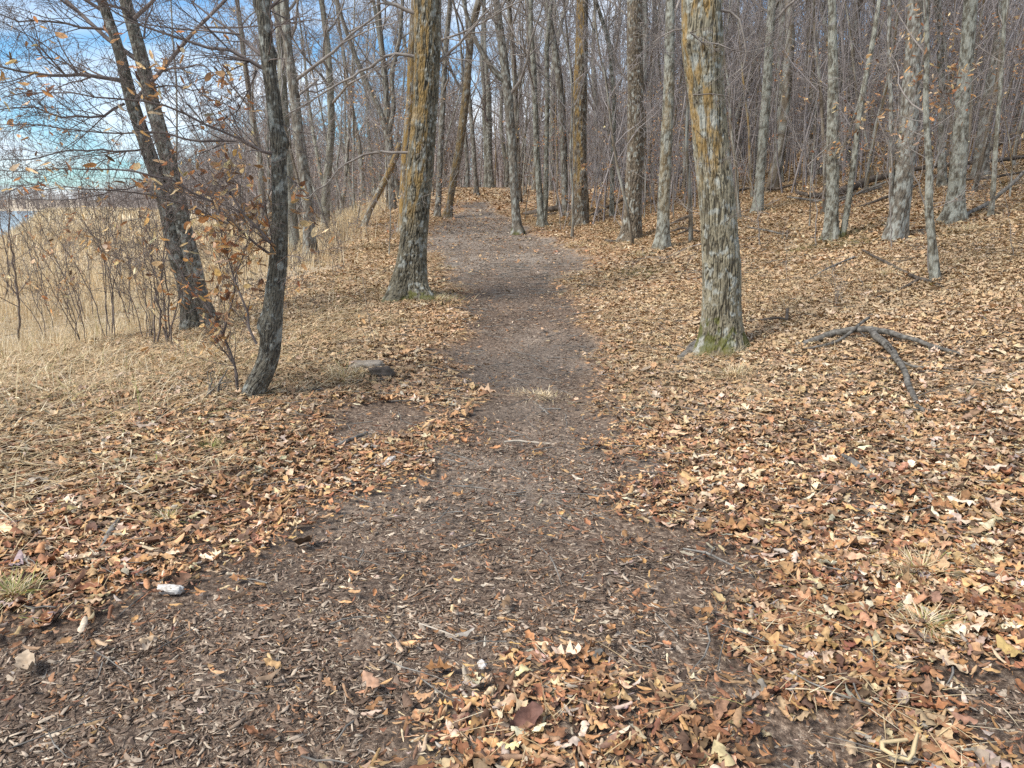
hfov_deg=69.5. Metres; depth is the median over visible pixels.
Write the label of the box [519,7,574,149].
woodland tree
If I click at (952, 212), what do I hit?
slope tree
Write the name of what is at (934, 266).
crooked sapling
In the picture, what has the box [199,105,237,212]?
shore tree
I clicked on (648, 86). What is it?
woodland tree
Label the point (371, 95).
forked tree
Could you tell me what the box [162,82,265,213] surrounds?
shore tree
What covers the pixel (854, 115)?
young tree
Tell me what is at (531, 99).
young tree
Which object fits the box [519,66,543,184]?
young tree
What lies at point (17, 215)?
lake
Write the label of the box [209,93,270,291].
marsh shrub
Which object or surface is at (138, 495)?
reed blade
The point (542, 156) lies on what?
leafy underbrush sapling
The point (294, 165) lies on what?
young tree
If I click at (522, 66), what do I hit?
woodland tree
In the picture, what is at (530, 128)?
woodland tree
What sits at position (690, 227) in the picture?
young tree
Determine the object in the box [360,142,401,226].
broken leaning trunk
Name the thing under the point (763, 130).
slope tree
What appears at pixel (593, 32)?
woodland tree
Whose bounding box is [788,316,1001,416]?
fallen limb
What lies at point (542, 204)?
mottled tree
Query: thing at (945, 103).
leafy sapling
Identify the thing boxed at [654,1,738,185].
young tree
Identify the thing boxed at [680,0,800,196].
young tree
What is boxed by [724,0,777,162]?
young tree
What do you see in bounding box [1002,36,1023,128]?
leafy underbrush sapling
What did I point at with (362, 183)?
leafy underbrush sapling
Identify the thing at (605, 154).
leafy underbrush sapling
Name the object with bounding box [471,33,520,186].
young tree
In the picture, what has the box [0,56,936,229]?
woods
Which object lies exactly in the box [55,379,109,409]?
reed blade
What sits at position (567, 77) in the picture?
young tree
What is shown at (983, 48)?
young tree
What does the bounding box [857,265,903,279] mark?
grass tuft
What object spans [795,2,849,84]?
young tree
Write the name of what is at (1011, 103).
leafy underbrush sapling
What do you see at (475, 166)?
bare tree
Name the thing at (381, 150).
shore tree
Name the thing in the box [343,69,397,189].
young tree
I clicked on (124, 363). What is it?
dead grass
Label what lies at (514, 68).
woodland tree
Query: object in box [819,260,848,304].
bare shoot
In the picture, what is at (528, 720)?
fallen leaves
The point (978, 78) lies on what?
leafy underbrush sapling
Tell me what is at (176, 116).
young tree
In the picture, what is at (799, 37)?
woodland tree
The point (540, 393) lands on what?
grass tuft
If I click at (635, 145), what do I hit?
straight trunk tree
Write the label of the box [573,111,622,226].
leafy sapling
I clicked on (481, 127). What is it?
young tree
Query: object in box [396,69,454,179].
young tree
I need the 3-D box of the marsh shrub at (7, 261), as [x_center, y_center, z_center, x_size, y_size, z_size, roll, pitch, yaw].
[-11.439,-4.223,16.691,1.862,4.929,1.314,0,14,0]
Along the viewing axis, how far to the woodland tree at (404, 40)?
43.62 m
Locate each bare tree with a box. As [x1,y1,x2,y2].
[268,0,410,257]
[380,0,522,233]
[433,0,464,217]
[441,0,498,195]
[447,0,588,216]
[453,1,511,187]
[519,0,626,216]
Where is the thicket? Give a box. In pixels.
[519,0,1023,223]
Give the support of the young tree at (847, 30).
on the ground at (784, 730)
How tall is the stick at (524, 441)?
0.026 m
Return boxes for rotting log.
[522,205,570,217]
[796,171,888,198]
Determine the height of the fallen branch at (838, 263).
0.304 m
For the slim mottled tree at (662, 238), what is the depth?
13.44 m
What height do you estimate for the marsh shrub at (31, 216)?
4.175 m
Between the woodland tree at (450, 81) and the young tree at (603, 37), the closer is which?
the young tree at (603, 37)
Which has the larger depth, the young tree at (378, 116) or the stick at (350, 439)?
the young tree at (378, 116)
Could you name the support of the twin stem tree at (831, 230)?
on the ground at (784, 730)
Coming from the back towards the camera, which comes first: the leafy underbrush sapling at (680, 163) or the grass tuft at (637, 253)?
the leafy underbrush sapling at (680, 163)
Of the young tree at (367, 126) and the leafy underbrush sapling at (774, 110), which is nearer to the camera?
the leafy underbrush sapling at (774, 110)
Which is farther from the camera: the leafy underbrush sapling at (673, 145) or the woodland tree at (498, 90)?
the woodland tree at (498, 90)
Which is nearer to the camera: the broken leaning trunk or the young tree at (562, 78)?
the broken leaning trunk
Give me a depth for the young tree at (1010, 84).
20.35 m
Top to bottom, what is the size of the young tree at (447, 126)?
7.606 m
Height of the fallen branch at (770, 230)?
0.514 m
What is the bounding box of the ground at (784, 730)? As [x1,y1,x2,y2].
[0,136,1023,767]
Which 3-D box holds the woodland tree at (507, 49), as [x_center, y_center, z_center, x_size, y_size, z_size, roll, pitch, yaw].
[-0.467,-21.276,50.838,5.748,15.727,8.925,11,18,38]
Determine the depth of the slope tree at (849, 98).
22.09 m
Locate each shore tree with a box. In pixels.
[119,142,155,201]
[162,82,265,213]
[171,136,197,214]
[178,100,231,224]
[180,86,271,199]
[187,130,213,184]
[189,117,219,222]
[197,95,259,229]
[198,114,231,211]
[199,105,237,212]
[204,92,247,162]
[219,0,319,233]
[224,29,326,201]
[229,4,317,227]
[230,6,327,200]
[231,90,270,239]
[236,75,296,199]
[246,113,270,196]
[291,42,368,215]
[291,108,323,192]
[334,86,382,203]
[355,94,401,193]
[360,1,408,185]
[361,59,405,190]
[435,64,478,179]
[447,90,475,186]
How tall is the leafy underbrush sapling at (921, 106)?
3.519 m
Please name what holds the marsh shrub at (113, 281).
on the ground at (784, 730)
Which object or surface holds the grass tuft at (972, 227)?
on the ground at (784, 730)
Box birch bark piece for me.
[157,584,183,594]
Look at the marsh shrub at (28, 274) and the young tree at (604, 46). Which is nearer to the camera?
the marsh shrub at (28, 274)
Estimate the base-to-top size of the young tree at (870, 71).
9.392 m
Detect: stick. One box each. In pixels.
[99,515,121,550]
[329,431,367,449]
[419,623,455,636]
[452,542,476,551]
[503,440,549,443]
[683,548,743,571]
[841,453,875,481]
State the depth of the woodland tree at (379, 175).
51.21 m
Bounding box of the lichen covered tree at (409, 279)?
[253,0,542,301]
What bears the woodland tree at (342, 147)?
on the ground at (784, 730)
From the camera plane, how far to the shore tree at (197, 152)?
94.29 m
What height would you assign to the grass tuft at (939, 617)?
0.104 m
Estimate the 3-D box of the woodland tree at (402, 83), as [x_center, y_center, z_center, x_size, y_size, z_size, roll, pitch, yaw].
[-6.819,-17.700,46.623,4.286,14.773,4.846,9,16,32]
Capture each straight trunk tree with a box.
[545,0,627,226]
[616,0,680,243]
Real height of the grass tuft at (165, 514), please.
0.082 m
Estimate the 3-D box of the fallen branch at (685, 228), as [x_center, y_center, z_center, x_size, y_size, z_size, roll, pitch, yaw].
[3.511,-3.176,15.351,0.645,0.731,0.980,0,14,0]
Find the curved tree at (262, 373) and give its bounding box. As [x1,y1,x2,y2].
[0,0,369,398]
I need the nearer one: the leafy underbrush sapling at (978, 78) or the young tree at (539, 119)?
the leafy underbrush sapling at (978, 78)
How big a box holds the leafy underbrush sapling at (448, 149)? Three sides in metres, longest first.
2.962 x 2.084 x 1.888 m
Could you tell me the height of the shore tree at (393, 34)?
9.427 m
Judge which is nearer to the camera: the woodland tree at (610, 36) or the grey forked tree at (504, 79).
the grey forked tree at (504, 79)
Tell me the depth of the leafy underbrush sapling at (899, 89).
16.63 m
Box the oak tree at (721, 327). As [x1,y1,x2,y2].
[620,0,783,358]
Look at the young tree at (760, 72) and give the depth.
23.80 m
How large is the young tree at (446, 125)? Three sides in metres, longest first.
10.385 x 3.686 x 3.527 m
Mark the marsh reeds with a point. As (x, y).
(94, 272)
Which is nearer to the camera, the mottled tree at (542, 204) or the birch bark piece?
the birch bark piece
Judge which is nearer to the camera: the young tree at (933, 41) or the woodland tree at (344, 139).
the young tree at (933, 41)
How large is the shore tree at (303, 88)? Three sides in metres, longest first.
11.715 x 5.582 x 4.345 m
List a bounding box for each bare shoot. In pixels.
[725,86,771,243]
[735,60,874,245]
[775,217,794,273]
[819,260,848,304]
[938,140,1023,252]
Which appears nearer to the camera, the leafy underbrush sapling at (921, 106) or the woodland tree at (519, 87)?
the leafy underbrush sapling at (921, 106)
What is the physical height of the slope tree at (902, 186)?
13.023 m
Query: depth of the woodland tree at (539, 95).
41.86 m
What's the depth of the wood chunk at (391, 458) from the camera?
4.38 m
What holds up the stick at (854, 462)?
on the ground at (784, 730)
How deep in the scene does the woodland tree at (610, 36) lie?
42.69 m
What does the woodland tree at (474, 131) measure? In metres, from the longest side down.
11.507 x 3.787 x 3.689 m
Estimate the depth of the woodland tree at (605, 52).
63.87 m
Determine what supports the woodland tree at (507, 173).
on the ground at (784, 730)
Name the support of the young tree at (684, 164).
on the ground at (784, 730)
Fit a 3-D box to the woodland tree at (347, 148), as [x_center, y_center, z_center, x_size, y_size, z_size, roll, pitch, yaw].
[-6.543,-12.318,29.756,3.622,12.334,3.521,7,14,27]
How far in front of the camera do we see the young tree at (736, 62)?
27.93 m
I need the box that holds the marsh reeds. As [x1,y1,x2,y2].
[0,186,397,361]
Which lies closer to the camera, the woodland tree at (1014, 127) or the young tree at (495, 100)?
the woodland tree at (1014, 127)
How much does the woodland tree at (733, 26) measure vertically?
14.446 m
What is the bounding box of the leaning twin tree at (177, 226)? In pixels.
[0,0,349,330]
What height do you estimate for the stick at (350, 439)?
0.042 m
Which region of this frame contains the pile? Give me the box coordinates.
[292,358,406,386]
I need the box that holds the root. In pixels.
[677,339,696,360]
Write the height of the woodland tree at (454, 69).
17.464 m
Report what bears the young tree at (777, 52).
on the ground at (784, 730)
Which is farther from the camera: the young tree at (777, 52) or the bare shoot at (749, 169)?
the young tree at (777, 52)
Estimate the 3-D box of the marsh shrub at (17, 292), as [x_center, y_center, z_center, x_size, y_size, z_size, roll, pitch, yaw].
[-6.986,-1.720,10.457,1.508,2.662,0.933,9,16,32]
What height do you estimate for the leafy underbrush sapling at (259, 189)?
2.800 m
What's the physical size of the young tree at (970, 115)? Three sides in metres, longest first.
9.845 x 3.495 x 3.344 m
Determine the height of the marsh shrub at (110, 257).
2.365 m
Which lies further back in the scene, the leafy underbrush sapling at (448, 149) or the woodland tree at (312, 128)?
the woodland tree at (312, 128)
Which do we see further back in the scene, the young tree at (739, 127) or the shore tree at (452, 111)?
the shore tree at (452, 111)
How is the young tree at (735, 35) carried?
on the ground at (784, 730)
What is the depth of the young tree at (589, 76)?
28.75 m
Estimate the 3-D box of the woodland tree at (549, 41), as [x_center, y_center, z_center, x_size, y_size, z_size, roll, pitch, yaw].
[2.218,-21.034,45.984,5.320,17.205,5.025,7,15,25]
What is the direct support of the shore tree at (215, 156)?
on the ground at (784, 730)
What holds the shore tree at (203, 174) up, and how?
on the ground at (784, 730)
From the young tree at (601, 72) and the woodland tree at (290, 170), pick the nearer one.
the woodland tree at (290, 170)
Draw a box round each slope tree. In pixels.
[723,0,820,182]
[739,0,863,212]
[794,0,850,175]
[827,0,967,241]
[839,0,880,168]
[886,0,991,187]
[921,0,1021,224]
[949,0,1018,177]
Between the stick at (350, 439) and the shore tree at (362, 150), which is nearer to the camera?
the stick at (350, 439)
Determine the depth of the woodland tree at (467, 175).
46.63 m
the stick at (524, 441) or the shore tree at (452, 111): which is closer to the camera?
the stick at (524, 441)
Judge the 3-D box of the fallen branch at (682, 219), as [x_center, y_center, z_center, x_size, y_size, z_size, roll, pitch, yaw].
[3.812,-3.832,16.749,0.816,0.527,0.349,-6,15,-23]
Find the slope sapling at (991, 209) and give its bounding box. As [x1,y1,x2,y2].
[923,0,1023,216]
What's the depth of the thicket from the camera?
21.16 m
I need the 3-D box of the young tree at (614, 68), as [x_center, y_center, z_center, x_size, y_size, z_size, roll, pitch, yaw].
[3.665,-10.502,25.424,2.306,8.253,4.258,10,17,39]
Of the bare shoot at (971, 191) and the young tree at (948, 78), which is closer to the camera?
the bare shoot at (971, 191)
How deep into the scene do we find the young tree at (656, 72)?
28.60 m
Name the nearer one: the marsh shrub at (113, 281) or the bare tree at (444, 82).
the marsh shrub at (113, 281)
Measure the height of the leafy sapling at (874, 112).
3.302 m
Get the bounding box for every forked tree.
[289,0,457,209]
[441,0,579,234]
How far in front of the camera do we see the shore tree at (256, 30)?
45.80 m
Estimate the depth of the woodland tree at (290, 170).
18.01 m
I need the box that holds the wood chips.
[0,202,1023,767]
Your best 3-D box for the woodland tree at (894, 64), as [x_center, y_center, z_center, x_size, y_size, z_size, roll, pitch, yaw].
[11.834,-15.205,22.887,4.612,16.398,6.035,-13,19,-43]
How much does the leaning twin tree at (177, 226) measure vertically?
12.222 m
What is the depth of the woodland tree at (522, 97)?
61.21 m
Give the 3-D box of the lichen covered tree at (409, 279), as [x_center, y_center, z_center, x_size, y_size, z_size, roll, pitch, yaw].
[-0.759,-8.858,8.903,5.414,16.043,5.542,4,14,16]
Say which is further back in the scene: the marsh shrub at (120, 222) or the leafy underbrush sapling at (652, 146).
the leafy underbrush sapling at (652, 146)
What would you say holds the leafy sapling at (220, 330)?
on the ground at (784, 730)
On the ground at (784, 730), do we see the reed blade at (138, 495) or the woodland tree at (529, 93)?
the woodland tree at (529, 93)
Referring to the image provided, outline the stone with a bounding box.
[347,360,385,368]
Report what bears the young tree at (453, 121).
on the ground at (784, 730)
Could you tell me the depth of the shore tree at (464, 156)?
69.16 m
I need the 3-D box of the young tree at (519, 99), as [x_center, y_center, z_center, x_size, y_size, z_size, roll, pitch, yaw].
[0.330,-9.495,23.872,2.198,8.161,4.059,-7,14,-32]
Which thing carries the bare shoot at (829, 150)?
on the ground at (784, 730)
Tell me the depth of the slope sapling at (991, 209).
11.83 m
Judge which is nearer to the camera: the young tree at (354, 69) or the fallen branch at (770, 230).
the fallen branch at (770, 230)
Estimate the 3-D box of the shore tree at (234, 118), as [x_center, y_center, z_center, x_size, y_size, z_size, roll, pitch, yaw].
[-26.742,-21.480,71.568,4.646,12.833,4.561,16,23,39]
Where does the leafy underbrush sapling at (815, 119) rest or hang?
on the ground at (784, 730)
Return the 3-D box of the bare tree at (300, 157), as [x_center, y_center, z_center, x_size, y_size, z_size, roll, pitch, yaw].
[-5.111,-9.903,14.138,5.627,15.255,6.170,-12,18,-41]
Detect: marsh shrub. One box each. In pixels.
[0,81,39,297]
[0,85,157,337]
[0,109,96,314]
[0,112,100,319]
[0,163,45,345]
[0,190,105,340]
[0,200,96,337]
[18,165,163,323]
[59,93,183,337]
[89,129,219,344]
[91,119,148,302]
[147,145,269,312]
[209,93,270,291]
[240,247,323,341]
[291,172,370,274]
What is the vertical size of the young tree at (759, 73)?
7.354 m
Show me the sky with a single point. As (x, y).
(112, 120)
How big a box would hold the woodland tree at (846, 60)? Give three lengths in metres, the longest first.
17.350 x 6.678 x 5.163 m
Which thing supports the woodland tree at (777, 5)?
on the ground at (784, 730)
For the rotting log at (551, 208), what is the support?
on the ground at (784, 730)
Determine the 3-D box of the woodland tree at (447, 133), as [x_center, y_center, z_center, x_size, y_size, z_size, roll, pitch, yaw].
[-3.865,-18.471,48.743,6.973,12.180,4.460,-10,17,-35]
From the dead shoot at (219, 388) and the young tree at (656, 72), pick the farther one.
the young tree at (656, 72)
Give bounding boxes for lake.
[0,211,36,238]
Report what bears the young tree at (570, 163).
on the ground at (784, 730)
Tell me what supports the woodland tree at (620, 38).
on the ground at (784, 730)
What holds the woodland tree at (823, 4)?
on the ground at (784, 730)
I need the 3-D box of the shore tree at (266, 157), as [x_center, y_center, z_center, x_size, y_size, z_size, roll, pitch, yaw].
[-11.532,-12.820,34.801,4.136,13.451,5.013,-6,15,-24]
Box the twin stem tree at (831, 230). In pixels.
[780,0,913,241]
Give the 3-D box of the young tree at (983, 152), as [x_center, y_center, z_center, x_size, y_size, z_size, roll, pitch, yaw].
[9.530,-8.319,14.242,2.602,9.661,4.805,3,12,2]
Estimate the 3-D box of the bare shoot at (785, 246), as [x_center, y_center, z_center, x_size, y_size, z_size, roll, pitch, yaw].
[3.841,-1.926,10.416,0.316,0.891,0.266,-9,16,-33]
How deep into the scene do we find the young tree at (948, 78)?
16.31 m
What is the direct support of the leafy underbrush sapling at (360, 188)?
on the ground at (784, 730)
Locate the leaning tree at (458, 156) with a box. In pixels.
[393,0,494,217]
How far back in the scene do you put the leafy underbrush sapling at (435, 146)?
20.09 m
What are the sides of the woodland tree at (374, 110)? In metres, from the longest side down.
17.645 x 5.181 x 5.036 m
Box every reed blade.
[0,433,96,469]
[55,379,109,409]
[60,485,189,508]
[879,732,918,761]
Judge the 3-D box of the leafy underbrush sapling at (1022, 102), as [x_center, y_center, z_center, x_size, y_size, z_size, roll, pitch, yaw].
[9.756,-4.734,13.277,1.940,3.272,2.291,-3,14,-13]
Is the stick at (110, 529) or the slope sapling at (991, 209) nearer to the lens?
the stick at (110, 529)
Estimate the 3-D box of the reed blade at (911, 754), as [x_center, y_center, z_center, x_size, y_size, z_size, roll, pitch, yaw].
[1.068,0.987,2.020,0.118,0.043,0.098,0,14,0]
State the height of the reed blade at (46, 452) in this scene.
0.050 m
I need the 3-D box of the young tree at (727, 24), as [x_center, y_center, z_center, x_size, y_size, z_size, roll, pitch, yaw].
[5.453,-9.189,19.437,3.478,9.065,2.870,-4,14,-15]
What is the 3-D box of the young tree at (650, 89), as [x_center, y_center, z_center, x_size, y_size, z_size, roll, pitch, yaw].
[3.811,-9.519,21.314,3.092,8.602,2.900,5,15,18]
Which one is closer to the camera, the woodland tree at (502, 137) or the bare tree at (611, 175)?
the bare tree at (611, 175)
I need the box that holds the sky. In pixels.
[0,0,1018,199]
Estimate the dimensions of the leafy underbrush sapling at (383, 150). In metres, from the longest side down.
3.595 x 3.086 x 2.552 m
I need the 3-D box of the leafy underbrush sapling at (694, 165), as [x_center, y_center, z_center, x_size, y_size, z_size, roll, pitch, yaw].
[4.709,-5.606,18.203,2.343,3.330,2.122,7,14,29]
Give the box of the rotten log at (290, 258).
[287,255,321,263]
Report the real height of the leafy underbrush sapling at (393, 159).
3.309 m
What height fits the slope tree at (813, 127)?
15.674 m
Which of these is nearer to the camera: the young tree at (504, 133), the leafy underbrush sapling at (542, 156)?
the leafy underbrush sapling at (542, 156)
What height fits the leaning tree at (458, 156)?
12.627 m
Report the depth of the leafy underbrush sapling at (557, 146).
21.01 m
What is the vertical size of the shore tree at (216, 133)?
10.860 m
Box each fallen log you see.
[914,155,1023,171]
[972,128,1023,160]
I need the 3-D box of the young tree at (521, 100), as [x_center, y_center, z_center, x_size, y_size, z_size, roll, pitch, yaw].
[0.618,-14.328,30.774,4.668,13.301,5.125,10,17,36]
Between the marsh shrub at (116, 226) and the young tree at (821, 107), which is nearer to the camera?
the marsh shrub at (116, 226)
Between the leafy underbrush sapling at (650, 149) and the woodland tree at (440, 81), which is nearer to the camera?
the leafy underbrush sapling at (650, 149)
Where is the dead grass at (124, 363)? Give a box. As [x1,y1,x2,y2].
[0,139,1023,767]
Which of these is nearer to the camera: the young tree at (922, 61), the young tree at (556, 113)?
the young tree at (922, 61)
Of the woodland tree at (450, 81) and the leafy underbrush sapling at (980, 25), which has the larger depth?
the woodland tree at (450, 81)
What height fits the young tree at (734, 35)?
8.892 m
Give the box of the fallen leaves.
[0,128,1023,767]
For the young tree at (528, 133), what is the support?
on the ground at (784, 730)
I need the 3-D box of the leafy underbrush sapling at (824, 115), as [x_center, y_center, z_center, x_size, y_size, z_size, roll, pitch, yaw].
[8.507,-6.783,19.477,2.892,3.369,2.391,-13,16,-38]
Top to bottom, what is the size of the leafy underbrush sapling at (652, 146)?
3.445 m
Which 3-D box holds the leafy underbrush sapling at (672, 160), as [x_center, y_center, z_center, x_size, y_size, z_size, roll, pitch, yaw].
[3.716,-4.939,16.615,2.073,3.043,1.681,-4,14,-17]
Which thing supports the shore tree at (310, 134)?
on the ground at (784, 730)
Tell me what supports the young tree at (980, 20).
on the ground at (784, 730)
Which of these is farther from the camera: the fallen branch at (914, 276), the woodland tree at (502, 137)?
the woodland tree at (502, 137)
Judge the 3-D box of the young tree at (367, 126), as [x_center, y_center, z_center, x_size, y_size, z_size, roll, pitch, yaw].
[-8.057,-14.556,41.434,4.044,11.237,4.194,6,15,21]
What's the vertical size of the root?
0.228 m
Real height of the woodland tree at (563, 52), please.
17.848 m
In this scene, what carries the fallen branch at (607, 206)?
on the ground at (784, 730)
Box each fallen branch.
[589,198,622,217]
[670,207,695,225]
[670,215,699,235]
[739,183,797,191]
[750,217,795,235]
[787,179,888,201]
[810,256,854,278]
[858,182,921,206]
[862,249,943,301]
[924,163,1021,181]
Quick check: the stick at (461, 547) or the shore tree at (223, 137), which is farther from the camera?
the shore tree at (223, 137)
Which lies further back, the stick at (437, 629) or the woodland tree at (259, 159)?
the woodland tree at (259, 159)
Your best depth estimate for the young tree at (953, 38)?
21.06 m
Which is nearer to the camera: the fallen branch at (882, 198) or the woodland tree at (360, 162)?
the fallen branch at (882, 198)
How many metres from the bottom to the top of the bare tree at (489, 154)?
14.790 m
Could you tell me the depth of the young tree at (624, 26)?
25.18 m
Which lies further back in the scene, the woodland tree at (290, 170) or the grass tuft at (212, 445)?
the woodland tree at (290, 170)
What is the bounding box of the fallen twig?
[746,308,788,321]
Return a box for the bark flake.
[477,659,486,669]
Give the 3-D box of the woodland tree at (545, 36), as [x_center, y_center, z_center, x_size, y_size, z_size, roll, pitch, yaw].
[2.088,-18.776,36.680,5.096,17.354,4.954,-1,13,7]
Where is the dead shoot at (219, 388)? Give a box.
[188,367,231,400]
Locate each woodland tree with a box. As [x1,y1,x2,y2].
[177,0,314,246]
[258,0,406,227]
[273,0,353,251]
[275,0,349,215]
[293,33,375,209]
[296,0,399,208]
[307,0,389,216]
[307,74,390,207]
[314,28,364,199]
[315,0,376,208]
[319,0,408,201]
[319,0,408,201]
[328,4,400,199]
[335,0,406,195]
[363,34,401,200]
[370,0,476,122]
[371,0,444,183]
[375,0,453,139]
[395,0,463,185]
[396,2,488,105]
[400,17,496,169]
[438,18,475,184]
[441,0,498,186]
[444,0,542,184]
[446,0,524,186]
[453,0,522,186]
[462,82,493,175]
[467,3,542,187]
[468,5,557,178]
[472,0,590,190]
[481,0,565,201]
[490,28,542,161]
[491,0,560,189]
[492,0,549,185]
[492,27,524,176]
[494,1,543,162]
[501,0,570,178]
[508,0,598,122]
[516,0,574,166]
[516,32,544,183]
[518,0,587,140]
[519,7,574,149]
[536,2,592,118]
[555,0,647,180]
[570,0,650,157]
[573,0,680,204]
[587,2,625,98]
[596,5,675,147]
[611,0,665,177]
[611,0,675,144]
[624,0,677,129]
[724,0,766,98]
[724,0,825,154]
[726,0,852,192]
[726,0,878,140]
[771,5,849,101]
[784,1,826,159]
[795,2,823,145]
[801,0,836,142]
[819,0,899,154]
[825,0,863,153]
[1010,58,1023,132]
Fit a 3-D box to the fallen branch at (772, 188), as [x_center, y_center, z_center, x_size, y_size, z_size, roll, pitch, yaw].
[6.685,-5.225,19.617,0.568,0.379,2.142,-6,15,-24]
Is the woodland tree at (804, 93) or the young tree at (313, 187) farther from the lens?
the woodland tree at (804, 93)
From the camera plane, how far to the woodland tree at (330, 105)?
21.08 m
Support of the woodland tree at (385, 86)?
on the ground at (784, 730)
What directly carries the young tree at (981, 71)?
on the ground at (784, 730)
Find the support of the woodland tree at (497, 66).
on the ground at (784, 730)
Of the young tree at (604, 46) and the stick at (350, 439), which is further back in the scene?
the young tree at (604, 46)
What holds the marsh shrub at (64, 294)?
on the ground at (784, 730)
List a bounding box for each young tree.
[54,0,251,184]
[179,0,345,204]
[206,0,369,236]
[242,0,377,216]
[293,0,386,211]
[332,0,408,206]
[337,21,396,196]
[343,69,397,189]
[356,41,398,157]
[356,68,400,168]
[359,75,400,158]
[381,0,457,140]
[387,59,406,142]
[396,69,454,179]
[397,0,486,191]
[432,14,477,196]
[434,91,454,165]
[436,60,463,187]
[438,49,475,186]
[451,40,503,186]
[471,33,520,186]
[472,62,500,144]
[482,3,552,147]
[483,0,544,194]
[486,0,627,217]
[491,51,550,186]
[492,44,530,187]
[494,22,571,160]
[495,18,588,193]
[515,1,606,204]
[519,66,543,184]
[525,0,647,236]
[528,0,596,183]
[528,1,599,158]
[538,0,597,120]
[541,0,687,244]
[551,1,648,187]
[564,1,660,158]
[565,14,596,134]
[569,0,627,125]
[588,2,651,151]
[588,4,624,128]
[588,13,621,131]
[590,0,648,192]
[597,0,678,153]
[598,0,732,203]
[603,4,682,195]
[603,6,675,151]
[605,1,685,192]
[621,0,836,242]
[644,3,749,143]
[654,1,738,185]
[677,0,764,59]
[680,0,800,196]
[680,0,823,218]
[722,0,754,76]
[722,0,762,149]
[723,0,750,64]
[723,1,804,94]
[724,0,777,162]
[725,0,752,106]
[726,4,802,166]
[730,26,750,150]
[731,0,804,173]
[731,0,902,214]
[734,0,817,178]
[735,1,846,118]
[752,0,931,160]
[784,0,961,175]
[795,0,891,71]
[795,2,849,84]
[819,5,881,71]
[837,0,933,159]
[843,0,904,144]
[859,0,946,79]
[863,0,930,188]
[894,0,1023,172]
[901,0,1006,101]
[903,0,960,116]
[930,0,995,99]
[930,0,1020,83]
[932,0,1020,177]
[942,0,995,155]
[943,1,995,97]
[946,2,1022,154]
[951,0,1015,71]
[971,0,1023,191]
[971,2,1020,133]
[985,1,1023,144]
[993,24,1023,165]
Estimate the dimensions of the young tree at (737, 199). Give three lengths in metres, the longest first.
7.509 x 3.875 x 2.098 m
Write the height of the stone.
0.078 m
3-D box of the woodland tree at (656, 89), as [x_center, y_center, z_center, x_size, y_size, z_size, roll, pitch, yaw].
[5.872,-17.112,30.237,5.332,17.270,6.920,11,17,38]
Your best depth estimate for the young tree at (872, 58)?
20.66 m
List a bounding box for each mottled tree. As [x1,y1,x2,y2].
[466,0,589,226]
[617,0,691,249]
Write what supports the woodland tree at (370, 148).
on the ground at (784, 730)
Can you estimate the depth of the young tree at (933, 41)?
25.62 m
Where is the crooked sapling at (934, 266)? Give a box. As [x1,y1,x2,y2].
[852,0,1020,280]
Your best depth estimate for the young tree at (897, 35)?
15.07 m
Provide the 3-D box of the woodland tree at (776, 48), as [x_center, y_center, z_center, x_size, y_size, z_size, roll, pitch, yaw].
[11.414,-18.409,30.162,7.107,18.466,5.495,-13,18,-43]
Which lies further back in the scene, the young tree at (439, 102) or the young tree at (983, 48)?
the young tree at (439, 102)
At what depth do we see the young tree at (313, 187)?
18.34 m
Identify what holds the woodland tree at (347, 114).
on the ground at (784, 730)
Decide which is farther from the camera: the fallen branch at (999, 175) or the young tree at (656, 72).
the young tree at (656, 72)
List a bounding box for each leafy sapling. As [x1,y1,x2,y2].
[97,182,335,390]
[350,277,374,341]
[534,128,589,229]
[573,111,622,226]
[793,3,937,246]
[852,0,1001,272]
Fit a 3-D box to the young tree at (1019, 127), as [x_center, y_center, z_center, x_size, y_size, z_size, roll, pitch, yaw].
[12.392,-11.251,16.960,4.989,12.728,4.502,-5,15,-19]
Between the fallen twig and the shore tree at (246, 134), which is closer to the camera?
the fallen twig
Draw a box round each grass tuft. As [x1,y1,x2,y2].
[0,559,73,606]
[145,503,199,524]
[191,434,227,450]
[411,290,492,304]
[504,385,577,406]
[624,250,661,257]
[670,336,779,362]
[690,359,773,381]
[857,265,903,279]
[858,537,978,593]
[882,596,974,642]
[918,219,1013,237]
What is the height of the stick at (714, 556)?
0.023 m
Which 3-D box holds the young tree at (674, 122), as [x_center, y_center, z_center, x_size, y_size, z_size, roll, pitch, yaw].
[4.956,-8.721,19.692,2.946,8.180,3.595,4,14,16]
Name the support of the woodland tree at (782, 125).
on the ground at (784, 730)
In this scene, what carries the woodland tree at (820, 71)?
on the ground at (784, 730)
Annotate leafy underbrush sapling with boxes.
[222,153,302,237]
[295,149,349,218]
[324,116,402,228]
[335,86,444,256]
[342,165,378,209]
[356,112,401,202]
[381,87,458,218]
[386,148,431,192]
[434,132,459,186]
[499,96,566,218]
[552,108,615,197]
[587,105,626,200]
[597,87,686,217]
[612,80,683,212]
[618,99,692,192]
[642,99,696,218]
[653,112,745,210]
[671,102,731,194]
[679,52,758,172]
[735,43,814,174]
[769,29,878,229]
[774,62,885,179]
[797,13,1010,186]
[811,5,1023,208]
[839,2,952,164]
[849,76,921,163]
[873,17,978,173]
[882,56,945,149]
[918,0,1023,196]
[979,31,1023,150]
[992,63,1023,129]
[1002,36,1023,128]

